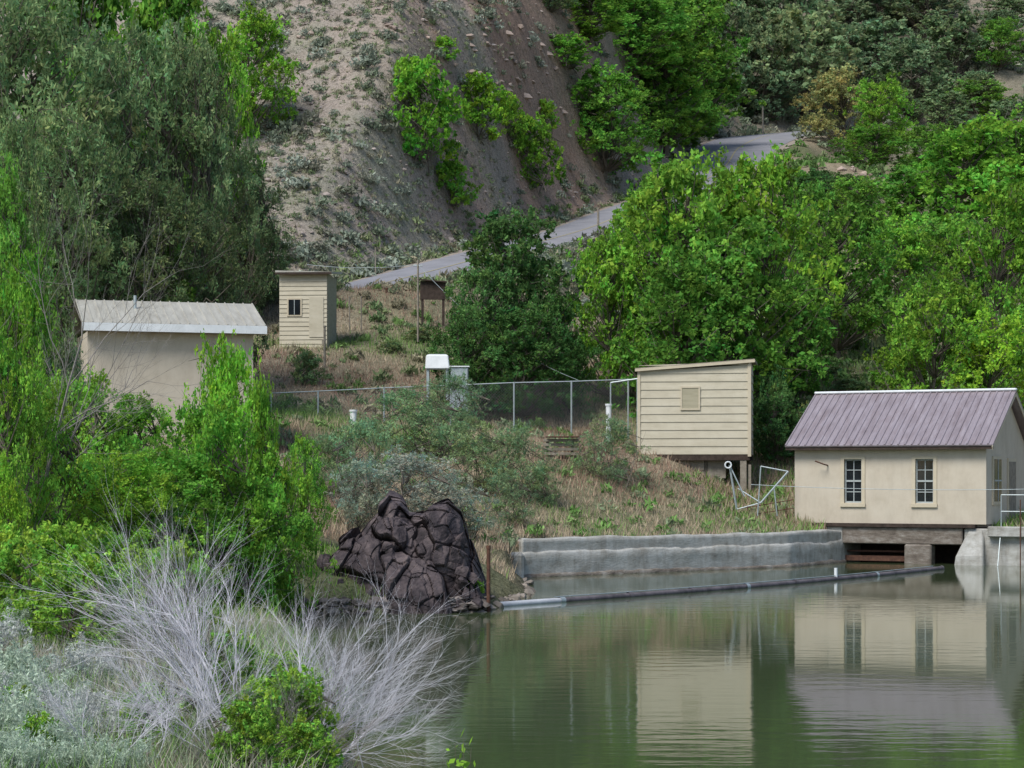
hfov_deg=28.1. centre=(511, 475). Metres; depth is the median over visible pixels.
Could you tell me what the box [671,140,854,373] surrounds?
deciduous tree
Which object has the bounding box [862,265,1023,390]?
deciduous tree
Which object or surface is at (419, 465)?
willow bush
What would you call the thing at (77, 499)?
streamside shrub tree
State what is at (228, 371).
streamside shrub tree
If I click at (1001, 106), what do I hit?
distant tree
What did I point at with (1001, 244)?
deciduous tree
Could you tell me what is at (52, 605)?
green weed
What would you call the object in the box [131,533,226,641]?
green weed
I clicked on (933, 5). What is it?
distant tree
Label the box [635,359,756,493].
lap sided shed
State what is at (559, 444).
stacked timbers
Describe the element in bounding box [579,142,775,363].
deciduous tree
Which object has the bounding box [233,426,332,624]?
streamside shrub tree
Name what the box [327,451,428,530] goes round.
willow bush
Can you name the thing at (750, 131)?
hillside
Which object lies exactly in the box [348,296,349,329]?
fence post
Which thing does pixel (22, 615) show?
sagebrush
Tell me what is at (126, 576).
green weed
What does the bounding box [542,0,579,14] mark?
deciduous tree
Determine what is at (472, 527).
willow bush
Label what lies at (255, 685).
green weed
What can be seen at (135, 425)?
streamside shrub tree
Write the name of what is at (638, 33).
deciduous tree
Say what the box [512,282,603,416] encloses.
deciduous tree
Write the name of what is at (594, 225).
road centre line
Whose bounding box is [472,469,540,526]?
willow bush
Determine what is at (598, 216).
road marker post
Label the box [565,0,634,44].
deciduous tree
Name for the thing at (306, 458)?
streamside shrub tree
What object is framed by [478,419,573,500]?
willow bush
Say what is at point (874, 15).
distant shrub
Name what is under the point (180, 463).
streamside shrub tree
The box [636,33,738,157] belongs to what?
deciduous tree
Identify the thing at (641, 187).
deciduous tree
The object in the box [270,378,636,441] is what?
chain link fence
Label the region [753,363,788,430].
willow bush
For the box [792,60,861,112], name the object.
distant tree
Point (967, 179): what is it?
deciduous tree
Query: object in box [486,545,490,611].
rusty boom post
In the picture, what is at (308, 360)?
bush
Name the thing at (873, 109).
deciduous tree
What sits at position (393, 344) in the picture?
bush
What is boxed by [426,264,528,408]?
deciduous tree
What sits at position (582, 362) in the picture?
deciduous tree
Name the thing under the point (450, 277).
road verge plants
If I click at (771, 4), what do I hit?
distant tree
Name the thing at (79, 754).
sagebrush
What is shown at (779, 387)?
willow bush
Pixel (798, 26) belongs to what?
distant tree
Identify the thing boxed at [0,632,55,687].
sagebrush
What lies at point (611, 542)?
band
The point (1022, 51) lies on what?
distant shrub
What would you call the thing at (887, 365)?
deciduous tree
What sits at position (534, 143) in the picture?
deciduous tree
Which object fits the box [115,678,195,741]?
sagebrush
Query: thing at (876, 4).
distant tree
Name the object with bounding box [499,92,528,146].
deciduous tree
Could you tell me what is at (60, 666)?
sagebrush
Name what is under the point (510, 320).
deciduous tree
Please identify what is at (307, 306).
tall sided shed
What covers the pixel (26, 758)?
sagebrush
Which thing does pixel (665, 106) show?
deciduous tree
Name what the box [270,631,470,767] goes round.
dead bush
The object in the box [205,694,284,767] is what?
green weed
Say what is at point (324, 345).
fence post
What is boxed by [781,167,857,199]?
deciduous tree
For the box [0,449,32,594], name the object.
streamside shrub tree
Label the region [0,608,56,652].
sagebrush
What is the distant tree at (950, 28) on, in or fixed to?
on the hillside terrain at (554, 84)
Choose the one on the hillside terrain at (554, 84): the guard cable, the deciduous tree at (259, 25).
the deciduous tree at (259, 25)
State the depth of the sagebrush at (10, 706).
11.88 m
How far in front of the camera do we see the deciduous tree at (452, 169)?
136.00 m
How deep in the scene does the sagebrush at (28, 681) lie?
13.88 m
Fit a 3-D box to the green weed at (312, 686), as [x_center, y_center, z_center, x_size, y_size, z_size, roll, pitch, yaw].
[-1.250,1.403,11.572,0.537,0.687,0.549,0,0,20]
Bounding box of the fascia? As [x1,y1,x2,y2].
[82,322,266,333]
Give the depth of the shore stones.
48.33 m
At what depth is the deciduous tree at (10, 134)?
65.89 m
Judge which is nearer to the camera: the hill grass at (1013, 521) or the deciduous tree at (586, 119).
the hill grass at (1013, 521)
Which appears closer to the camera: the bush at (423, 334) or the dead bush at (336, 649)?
the dead bush at (336, 649)
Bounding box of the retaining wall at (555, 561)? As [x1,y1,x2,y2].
[523,539,844,574]
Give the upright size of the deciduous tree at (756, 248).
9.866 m
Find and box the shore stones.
[289,577,535,615]
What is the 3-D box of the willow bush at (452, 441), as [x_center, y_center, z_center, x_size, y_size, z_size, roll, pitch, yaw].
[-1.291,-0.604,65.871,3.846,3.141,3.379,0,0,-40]
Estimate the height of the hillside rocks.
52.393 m
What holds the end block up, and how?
on the hillside terrain at (554, 84)
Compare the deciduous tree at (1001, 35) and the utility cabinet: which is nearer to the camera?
the utility cabinet
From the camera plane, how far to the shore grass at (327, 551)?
44.64 m
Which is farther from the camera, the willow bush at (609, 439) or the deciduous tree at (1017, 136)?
the deciduous tree at (1017, 136)
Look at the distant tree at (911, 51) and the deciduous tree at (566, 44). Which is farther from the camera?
the distant tree at (911, 51)
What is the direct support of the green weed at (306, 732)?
on the hillside terrain at (554, 84)
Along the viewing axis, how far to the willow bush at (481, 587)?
45.23 m
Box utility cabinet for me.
[449,366,469,411]
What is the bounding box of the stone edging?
[301,595,495,614]
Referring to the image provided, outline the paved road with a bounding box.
[342,130,807,289]
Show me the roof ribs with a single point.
(174, 312)
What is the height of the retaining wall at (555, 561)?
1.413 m
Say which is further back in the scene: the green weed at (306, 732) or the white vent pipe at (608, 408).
the white vent pipe at (608, 408)
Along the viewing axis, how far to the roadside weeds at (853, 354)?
88.75 m
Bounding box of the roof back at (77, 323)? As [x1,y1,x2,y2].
[69,302,86,333]
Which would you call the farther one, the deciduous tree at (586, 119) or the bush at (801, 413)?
the deciduous tree at (586, 119)
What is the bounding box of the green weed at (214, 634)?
[174,624,266,721]
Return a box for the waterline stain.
[524,559,845,577]
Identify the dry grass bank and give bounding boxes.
[253,283,852,582]
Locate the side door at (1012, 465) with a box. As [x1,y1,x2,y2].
[1009,462,1015,518]
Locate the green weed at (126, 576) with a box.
[73,561,150,628]
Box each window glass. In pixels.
[288,300,299,314]
[847,461,860,500]
[918,460,932,501]
[994,459,1001,500]
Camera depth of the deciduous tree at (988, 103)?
273.35 m
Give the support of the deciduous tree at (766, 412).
on the hillside terrain at (554, 84)
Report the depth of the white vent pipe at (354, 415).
73.90 m
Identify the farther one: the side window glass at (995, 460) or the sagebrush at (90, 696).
the side window glass at (995, 460)
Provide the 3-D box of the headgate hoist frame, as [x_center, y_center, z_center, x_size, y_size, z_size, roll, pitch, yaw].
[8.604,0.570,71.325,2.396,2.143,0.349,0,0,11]
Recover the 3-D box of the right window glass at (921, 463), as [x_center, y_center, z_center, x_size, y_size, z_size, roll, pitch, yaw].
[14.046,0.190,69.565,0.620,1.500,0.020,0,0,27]
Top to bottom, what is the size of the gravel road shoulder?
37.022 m
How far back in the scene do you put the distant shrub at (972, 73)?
277.20 m
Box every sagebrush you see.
[0,594,64,638]
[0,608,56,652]
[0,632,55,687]
[0,653,91,708]
[0,670,50,721]
[0,681,41,734]
[0,699,109,767]
[0,713,77,767]
[0,730,78,767]
[33,631,129,682]
[34,679,149,737]
[34,683,108,726]
[53,731,131,767]
[84,733,158,767]
[115,678,195,741]
[178,0,684,312]
[278,667,360,754]
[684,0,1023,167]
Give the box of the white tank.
[425,354,449,400]
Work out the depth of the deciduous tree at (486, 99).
144.70 m
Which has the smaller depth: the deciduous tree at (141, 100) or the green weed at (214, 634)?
the green weed at (214, 634)
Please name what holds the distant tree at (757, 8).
on the hillside terrain at (554, 84)
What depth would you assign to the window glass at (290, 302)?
91.88 m
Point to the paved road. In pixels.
(757, 146)
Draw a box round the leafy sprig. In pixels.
[446,728,475,767]
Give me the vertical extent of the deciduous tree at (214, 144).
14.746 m
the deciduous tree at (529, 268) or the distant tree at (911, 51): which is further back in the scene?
the distant tree at (911, 51)
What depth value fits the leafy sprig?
11.30 m
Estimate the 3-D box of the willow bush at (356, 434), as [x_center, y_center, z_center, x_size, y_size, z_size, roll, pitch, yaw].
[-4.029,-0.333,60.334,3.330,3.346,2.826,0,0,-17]
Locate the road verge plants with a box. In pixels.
[236,148,783,298]
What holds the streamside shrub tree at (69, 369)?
on the hillside terrain at (554, 84)
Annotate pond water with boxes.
[285,560,1023,767]
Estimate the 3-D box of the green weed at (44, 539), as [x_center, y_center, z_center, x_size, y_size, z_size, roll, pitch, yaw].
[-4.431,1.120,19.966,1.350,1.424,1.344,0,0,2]
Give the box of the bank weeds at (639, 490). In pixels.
[267,398,807,546]
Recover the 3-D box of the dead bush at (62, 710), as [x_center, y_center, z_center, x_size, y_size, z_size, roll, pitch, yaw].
[-2.076,1.271,11.284,1.254,0.748,0.934,0,0,0]
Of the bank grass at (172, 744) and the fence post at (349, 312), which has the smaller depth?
the bank grass at (172, 744)
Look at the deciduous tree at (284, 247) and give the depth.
98.90 m
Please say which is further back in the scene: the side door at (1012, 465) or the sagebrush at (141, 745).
the side door at (1012, 465)
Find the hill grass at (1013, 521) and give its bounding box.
[701,273,1023,531]
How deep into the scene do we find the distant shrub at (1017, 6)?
323.94 m
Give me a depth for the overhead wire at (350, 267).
91.00 m
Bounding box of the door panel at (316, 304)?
[309,297,323,336]
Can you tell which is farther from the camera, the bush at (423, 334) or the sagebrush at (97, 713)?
the bush at (423, 334)
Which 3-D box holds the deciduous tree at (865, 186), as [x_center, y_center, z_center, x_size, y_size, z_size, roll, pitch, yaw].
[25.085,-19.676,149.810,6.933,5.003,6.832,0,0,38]
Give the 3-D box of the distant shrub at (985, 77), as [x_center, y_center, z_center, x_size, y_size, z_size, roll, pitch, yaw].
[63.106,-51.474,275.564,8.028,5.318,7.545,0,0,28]
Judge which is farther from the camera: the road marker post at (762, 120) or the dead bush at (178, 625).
the road marker post at (762, 120)
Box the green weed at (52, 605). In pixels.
[6,548,127,651]
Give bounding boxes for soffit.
[83,330,264,334]
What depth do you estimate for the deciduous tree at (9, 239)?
47.98 m
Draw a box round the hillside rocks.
[258,0,873,316]
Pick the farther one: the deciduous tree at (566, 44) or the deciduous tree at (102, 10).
the deciduous tree at (566, 44)
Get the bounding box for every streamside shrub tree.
[0,325,77,565]
[0,364,163,530]
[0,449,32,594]
[2,391,122,546]
[3,566,25,593]
[20,336,119,513]
[47,447,218,564]
[76,524,138,567]
[95,443,270,570]
[100,388,187,484]
[121,389,300,608]
[129,496,276,610]
[180,328,283,608]
[197,469,339,622]
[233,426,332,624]
[243,369,280,517]
[280,431,337,542]
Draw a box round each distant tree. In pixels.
[702,0,779,106]
[721,0,768,27]
[721,15,798,117]
[737,0,836,55]
[743,2,867,123]
[743,68,813,123]
[783,19,872,75]
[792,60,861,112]
[800,0,918,32]
[829,0,923,10]
[835,15,934,93]
[866,84,923,120]
[868,31,961,115]
[876,0,980,37]
[907,8,990,80]
[910,87,983,128]
[947,115,997,146]
[984,94,1023,132]
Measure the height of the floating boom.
0.412 m
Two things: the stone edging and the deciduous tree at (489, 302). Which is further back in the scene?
the deciduous tree at (489, 302)
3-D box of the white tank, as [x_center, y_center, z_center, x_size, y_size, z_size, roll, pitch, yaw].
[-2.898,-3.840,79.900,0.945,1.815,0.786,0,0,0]
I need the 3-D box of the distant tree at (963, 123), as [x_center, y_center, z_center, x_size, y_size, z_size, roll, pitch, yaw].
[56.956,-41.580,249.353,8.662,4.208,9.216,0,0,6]
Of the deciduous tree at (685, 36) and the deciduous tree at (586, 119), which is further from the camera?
the deciduous tree at (685, 36)
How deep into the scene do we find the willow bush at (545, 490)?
65.84 m
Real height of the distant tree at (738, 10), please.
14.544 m
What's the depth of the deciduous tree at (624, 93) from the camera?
169.52 m
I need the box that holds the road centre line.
[358,133,777,288]
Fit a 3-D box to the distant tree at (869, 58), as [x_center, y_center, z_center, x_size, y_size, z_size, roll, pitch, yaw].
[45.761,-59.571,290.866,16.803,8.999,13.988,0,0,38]
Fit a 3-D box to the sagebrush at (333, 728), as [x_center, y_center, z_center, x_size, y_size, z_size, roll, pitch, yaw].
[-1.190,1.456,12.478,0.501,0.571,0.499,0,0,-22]
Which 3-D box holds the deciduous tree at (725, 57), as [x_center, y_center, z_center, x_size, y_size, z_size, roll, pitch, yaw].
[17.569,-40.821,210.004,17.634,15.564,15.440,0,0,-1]
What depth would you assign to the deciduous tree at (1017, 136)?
138.90 m
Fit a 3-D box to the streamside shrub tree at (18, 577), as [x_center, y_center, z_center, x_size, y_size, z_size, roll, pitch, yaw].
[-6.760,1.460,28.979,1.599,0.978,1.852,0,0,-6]
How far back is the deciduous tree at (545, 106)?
161.13 m
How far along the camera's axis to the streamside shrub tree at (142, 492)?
36.76 m
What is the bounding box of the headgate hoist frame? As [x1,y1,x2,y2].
[724,461,793,518]
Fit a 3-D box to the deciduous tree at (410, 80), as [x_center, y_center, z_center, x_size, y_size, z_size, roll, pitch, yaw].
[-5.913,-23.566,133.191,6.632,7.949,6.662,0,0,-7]
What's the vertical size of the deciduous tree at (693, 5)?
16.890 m
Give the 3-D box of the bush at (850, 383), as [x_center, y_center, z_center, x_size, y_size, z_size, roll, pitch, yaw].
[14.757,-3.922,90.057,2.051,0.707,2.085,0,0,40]
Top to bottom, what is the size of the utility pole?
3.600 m
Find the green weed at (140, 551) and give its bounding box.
[100,544,195,619]
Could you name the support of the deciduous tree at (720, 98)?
on the hillside terrain at (554, 84)
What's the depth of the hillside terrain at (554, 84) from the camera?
133.77 m
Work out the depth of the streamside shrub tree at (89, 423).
41.69 m
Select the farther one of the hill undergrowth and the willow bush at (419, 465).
the hill undergrowth
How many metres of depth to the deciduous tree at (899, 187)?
139.18 m
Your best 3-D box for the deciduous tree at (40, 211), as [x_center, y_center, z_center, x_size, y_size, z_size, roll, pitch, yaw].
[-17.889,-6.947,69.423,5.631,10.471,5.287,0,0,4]
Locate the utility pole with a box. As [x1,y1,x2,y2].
[413,260,422,341]
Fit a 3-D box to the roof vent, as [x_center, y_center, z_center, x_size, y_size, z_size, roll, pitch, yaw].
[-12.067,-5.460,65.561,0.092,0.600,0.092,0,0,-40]
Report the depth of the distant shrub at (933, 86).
275.99 m
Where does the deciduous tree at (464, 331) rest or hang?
on the hillside terrain at (554, 84)
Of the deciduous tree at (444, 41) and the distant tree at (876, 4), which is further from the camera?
the distant tree at (876, 4)
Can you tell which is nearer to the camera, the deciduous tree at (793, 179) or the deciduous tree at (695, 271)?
the deciduous tree at (695, 271)
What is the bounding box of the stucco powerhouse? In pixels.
[785,388,1023,565]
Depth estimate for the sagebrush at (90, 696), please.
13.17 m
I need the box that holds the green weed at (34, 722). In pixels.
[15,709,60,754]
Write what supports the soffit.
on the walls at (175, 352)
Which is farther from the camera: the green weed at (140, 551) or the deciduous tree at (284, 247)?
the deciduous tree at (284, 247)
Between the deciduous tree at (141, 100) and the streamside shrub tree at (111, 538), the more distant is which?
the deciduous tree at (141, 100)
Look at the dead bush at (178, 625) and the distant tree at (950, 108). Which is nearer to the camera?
the dead bush at (178, 625)
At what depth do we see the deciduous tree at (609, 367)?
85.51 m
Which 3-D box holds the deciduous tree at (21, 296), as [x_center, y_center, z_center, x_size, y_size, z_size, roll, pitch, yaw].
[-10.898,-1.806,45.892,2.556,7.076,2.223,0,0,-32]
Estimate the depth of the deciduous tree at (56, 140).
70.17 m
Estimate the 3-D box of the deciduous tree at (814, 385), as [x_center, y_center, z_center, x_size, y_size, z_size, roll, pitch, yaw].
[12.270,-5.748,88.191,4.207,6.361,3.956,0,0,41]
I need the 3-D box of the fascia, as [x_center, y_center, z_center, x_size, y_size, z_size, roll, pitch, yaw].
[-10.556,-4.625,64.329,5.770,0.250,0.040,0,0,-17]
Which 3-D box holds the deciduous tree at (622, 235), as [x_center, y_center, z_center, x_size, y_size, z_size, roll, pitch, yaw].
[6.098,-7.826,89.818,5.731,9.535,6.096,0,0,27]
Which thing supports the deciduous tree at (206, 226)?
on the hillside terrain at (554, 84)
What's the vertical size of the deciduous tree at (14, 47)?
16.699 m
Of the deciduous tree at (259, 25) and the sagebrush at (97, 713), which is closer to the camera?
the sagebrush at (97, 713)
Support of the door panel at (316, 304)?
in the tall sided shed at (307, 306)
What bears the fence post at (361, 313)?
on the hillside terrain at (554, 84)
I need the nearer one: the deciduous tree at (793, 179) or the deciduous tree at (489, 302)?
the deciduous tree at (489, 302)
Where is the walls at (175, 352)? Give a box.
[76,331,252,445]
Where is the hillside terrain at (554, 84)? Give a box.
[0,0,1023,767]
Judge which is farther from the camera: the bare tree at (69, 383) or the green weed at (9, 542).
the bare tree at (69, 383)
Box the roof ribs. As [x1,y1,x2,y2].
[75,299,265,325]
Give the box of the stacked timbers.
[543,436,579,456]
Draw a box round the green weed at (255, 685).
[206,674,310,750]
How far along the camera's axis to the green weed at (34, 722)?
11.17 m
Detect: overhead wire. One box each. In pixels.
[307,264,416,267]
[420,267,576,379]
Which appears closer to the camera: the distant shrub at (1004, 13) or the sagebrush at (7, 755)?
the sagebrush at (7, 755)
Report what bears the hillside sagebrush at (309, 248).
on the hillside terrain at (554, 84)
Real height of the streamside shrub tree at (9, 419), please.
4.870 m
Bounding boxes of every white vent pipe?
[349,410,356,424]
[605,404,611,437]
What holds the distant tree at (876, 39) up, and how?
on the hillside terrain at (554, 84)
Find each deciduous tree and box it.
[0,0,189,339]
[0,103,83,358]
[0,150,65,401]
[0,239,59,503]
[1,143,78,275]
[8,0,163,313]
[16,101,179,356]
[44,10,236,335]
[93,166,258,302]
[107,15,265,303]
[114,0,220,184]
[131,241,206,301]
[165,10,267,289]
[179,212,276,375]
[192,136,294,311]
[215,0,310,138]
[231,216,300,308]
[383,54,470,172]
[423,303,514,413]
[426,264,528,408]
[432,204,588,376]
[433,35,461,60]
[434,156,483,212]
[460,69,516,145]
[469,302,582,420]
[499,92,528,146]
[510,109,566,194]
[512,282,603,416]
[538,330,596,413]
[539,98,560,133]
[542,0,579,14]
[547,31,602,73]
[557,221,649,403]
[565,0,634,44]
[568,58,675,182]
[573,97,620,140]
[574,195,689,377]
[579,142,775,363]
[604,247,788,417]
[607,0,692,82]
[613,171,690,244]
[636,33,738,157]
[637,0,714,105]
[637,199,836,399]
[640,95,681,142]
[655,1,766,147]
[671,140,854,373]
[679,0,751,115]
[687,57,739,129]
[753,268,838,400]
[753,388,804,464]
[754,169,826,202]
[763,188,928,358]
[768,177,858,335]
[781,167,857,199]
[790,61,884,155]
[820,171,899,211]
[824,175,901,225]
[827,122,912,167]
[828,212,959,338]
[834,71,919,156]
[859,160,975,249]
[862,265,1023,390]
[866,324,944,390]
[888,109,1023,279]
[889,121,965,168]
[891,210,1021,325]
[931,303,1023,406]
[939,79,1018,115]
[941,181,1023,387]
[942,102,1023,284]
[969,15,1023,71]
[985,274,1023,408]
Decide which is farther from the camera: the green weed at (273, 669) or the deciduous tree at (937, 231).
the deciduous tree at (937, 231)
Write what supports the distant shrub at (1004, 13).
on the hillside terrain at (554, 84)
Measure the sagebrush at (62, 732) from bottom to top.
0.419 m
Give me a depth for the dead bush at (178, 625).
12.62 m
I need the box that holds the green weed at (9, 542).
[0,520,57,620]
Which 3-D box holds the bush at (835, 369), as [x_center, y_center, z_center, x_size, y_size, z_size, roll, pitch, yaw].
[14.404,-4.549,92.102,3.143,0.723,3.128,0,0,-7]
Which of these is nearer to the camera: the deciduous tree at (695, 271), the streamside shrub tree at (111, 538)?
the streamside shrub tree at (111, 538)
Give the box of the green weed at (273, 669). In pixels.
[249,649,311,713]
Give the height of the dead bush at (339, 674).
1.192 m
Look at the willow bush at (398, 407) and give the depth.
69.72 m
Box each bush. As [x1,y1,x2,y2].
[0,466,293,734]
[18,649,223,758]
[50,493,250,728]
[63,601,322,753]
[180,650,401,767]
[241,565,483,740]
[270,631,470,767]
[288,349,325,385]
[300,548,453,747]
[308,426,368,499]
[319,444,486,521]
[321,411,429,504]
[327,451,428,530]
[348,381,477,455]
[376,340,406,353]
[390,366,496,447]
[401,327,435,341]
[411,413,530,492]
[412,466,504,540]
[468,581,484,596]
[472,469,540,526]
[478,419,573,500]
[519,464,564,505]
[565,409,650,487]
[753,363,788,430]
[753,379,800,461]
[787,401,808,456]
[806,366,862,380]
[824,378,869,390]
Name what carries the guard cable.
attached to the stucco powerhouse
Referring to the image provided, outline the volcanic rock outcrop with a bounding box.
[308,490,486,613]
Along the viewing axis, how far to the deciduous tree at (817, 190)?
103.27 m
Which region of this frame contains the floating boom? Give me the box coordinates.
[501,566,944,605]
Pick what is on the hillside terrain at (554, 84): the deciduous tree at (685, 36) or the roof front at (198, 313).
the deciduous tree at (685, 36)
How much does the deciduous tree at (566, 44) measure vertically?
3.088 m
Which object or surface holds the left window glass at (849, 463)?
in the stucco powerhouse
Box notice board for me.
[419,279,446,325]
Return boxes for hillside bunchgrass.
[226,0,638,315]
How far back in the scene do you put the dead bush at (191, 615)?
12.90 m
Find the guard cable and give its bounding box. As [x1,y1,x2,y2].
[751,484,1023,489]
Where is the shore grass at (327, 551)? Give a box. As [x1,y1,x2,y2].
[1,500,384,627]
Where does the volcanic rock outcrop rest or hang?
on the hillside terrain at (554, 84)
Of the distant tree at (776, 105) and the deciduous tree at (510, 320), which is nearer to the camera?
the deciduous tree at (510, 320)
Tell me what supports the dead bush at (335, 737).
on the hillside terrain at (554, 84)
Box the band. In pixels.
[518,529,840,552]
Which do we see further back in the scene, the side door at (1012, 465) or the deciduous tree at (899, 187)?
the deciduous tree at (899, 187)
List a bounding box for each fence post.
[323,325,325,367]
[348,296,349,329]
[360,296,361,330]
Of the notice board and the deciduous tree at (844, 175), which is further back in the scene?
the deciduous tree at (844, 175)
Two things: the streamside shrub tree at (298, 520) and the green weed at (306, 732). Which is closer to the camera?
the green weed at (306, 732)
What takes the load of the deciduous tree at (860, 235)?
on the hillside terrain at (554, 84)
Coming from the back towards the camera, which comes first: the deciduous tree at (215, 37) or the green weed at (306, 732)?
the deciduous tree at (215, 37)
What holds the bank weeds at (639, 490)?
on the hillside terrain at (554, 84)
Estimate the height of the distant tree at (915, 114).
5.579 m
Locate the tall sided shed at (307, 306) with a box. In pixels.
[275,270,341,347]
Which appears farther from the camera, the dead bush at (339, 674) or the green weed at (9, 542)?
the green weed at (9, 542)
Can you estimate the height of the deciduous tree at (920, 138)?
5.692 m
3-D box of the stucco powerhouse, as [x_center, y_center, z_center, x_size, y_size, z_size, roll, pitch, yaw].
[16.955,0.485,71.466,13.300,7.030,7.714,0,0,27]
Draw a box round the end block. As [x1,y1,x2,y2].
[511,552,523,577]
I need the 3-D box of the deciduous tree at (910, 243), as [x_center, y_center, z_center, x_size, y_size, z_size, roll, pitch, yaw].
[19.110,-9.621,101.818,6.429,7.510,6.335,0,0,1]
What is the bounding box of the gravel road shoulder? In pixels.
[343,137,807,288]
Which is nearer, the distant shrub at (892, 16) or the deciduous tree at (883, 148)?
the deciduous tree at (883, 148)
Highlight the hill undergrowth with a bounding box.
[749,138,1023,451]
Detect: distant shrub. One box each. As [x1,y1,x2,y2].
[848,6,889,23]
[867,9,925,26]
[913,80,958,111]
[955,69,994,101]
[955,72,1007,111]
[973,6,1023,31]
[978,0,1023,21]
[1004,44,1023,61]
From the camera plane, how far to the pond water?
31.18 m
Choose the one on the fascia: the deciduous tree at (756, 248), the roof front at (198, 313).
the roof front at (198, 313)
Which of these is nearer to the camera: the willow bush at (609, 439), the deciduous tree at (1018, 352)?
the willow bush at (609, 439)
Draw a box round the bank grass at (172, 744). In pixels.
[0,606,368,767]
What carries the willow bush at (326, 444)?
on the hillside terrain at (554, 84)
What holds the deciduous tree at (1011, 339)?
on the hillside terrain at (554, 84)
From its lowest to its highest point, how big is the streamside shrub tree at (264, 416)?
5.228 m
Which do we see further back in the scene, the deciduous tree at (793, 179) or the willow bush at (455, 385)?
the deciduous tree at (793, 179)
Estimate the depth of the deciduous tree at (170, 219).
72.42 m
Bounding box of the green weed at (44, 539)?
[0,517,127,640]
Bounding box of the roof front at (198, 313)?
[75,300,263,325]
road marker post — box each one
[597,208,599,224]
[762,107,763,133]
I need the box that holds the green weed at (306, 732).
[258,716,345,767]
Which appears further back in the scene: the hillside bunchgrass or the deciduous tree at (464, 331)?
the hillside bunchgrass
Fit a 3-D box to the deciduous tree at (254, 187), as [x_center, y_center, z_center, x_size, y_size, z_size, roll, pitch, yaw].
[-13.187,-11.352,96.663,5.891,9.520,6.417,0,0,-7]
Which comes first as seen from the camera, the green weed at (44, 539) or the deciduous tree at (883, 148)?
the green weed at (44, 539)
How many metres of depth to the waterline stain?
63.74 m
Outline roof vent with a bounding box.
[133,295,136,308]
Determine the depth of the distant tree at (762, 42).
258.09 m
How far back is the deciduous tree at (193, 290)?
73.35 m
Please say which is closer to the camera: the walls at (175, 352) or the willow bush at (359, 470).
the willow bush at (359, 470)
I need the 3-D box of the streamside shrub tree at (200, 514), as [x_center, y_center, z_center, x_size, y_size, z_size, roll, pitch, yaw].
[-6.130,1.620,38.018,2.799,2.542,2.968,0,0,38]
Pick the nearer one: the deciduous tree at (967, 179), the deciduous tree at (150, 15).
the deciduous tree at (150, 15)
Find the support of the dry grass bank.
on the hillside terrain at (554, 84)
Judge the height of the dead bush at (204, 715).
1.076 m
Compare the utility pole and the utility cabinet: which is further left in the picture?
the utility pole
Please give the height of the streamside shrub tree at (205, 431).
5.046 m
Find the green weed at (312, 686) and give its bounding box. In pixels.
[256,662,344,767]
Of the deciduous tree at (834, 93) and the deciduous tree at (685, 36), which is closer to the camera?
the deciduous tree at (685, 36)
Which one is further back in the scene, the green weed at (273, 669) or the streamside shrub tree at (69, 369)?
the streamside shrub tree at (69, 369)
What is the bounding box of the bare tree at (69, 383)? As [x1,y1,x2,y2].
[2,124,252,532]
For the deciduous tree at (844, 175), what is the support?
on the hillside terrain at (554, 84)
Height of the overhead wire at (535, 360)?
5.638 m
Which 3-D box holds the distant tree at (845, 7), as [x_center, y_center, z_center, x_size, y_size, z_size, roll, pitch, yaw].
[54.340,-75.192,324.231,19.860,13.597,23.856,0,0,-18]
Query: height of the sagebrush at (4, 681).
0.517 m
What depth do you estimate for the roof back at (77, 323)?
67.36 m
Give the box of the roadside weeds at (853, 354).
[267,275,951,474]
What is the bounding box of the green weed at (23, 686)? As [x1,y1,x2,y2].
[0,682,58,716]

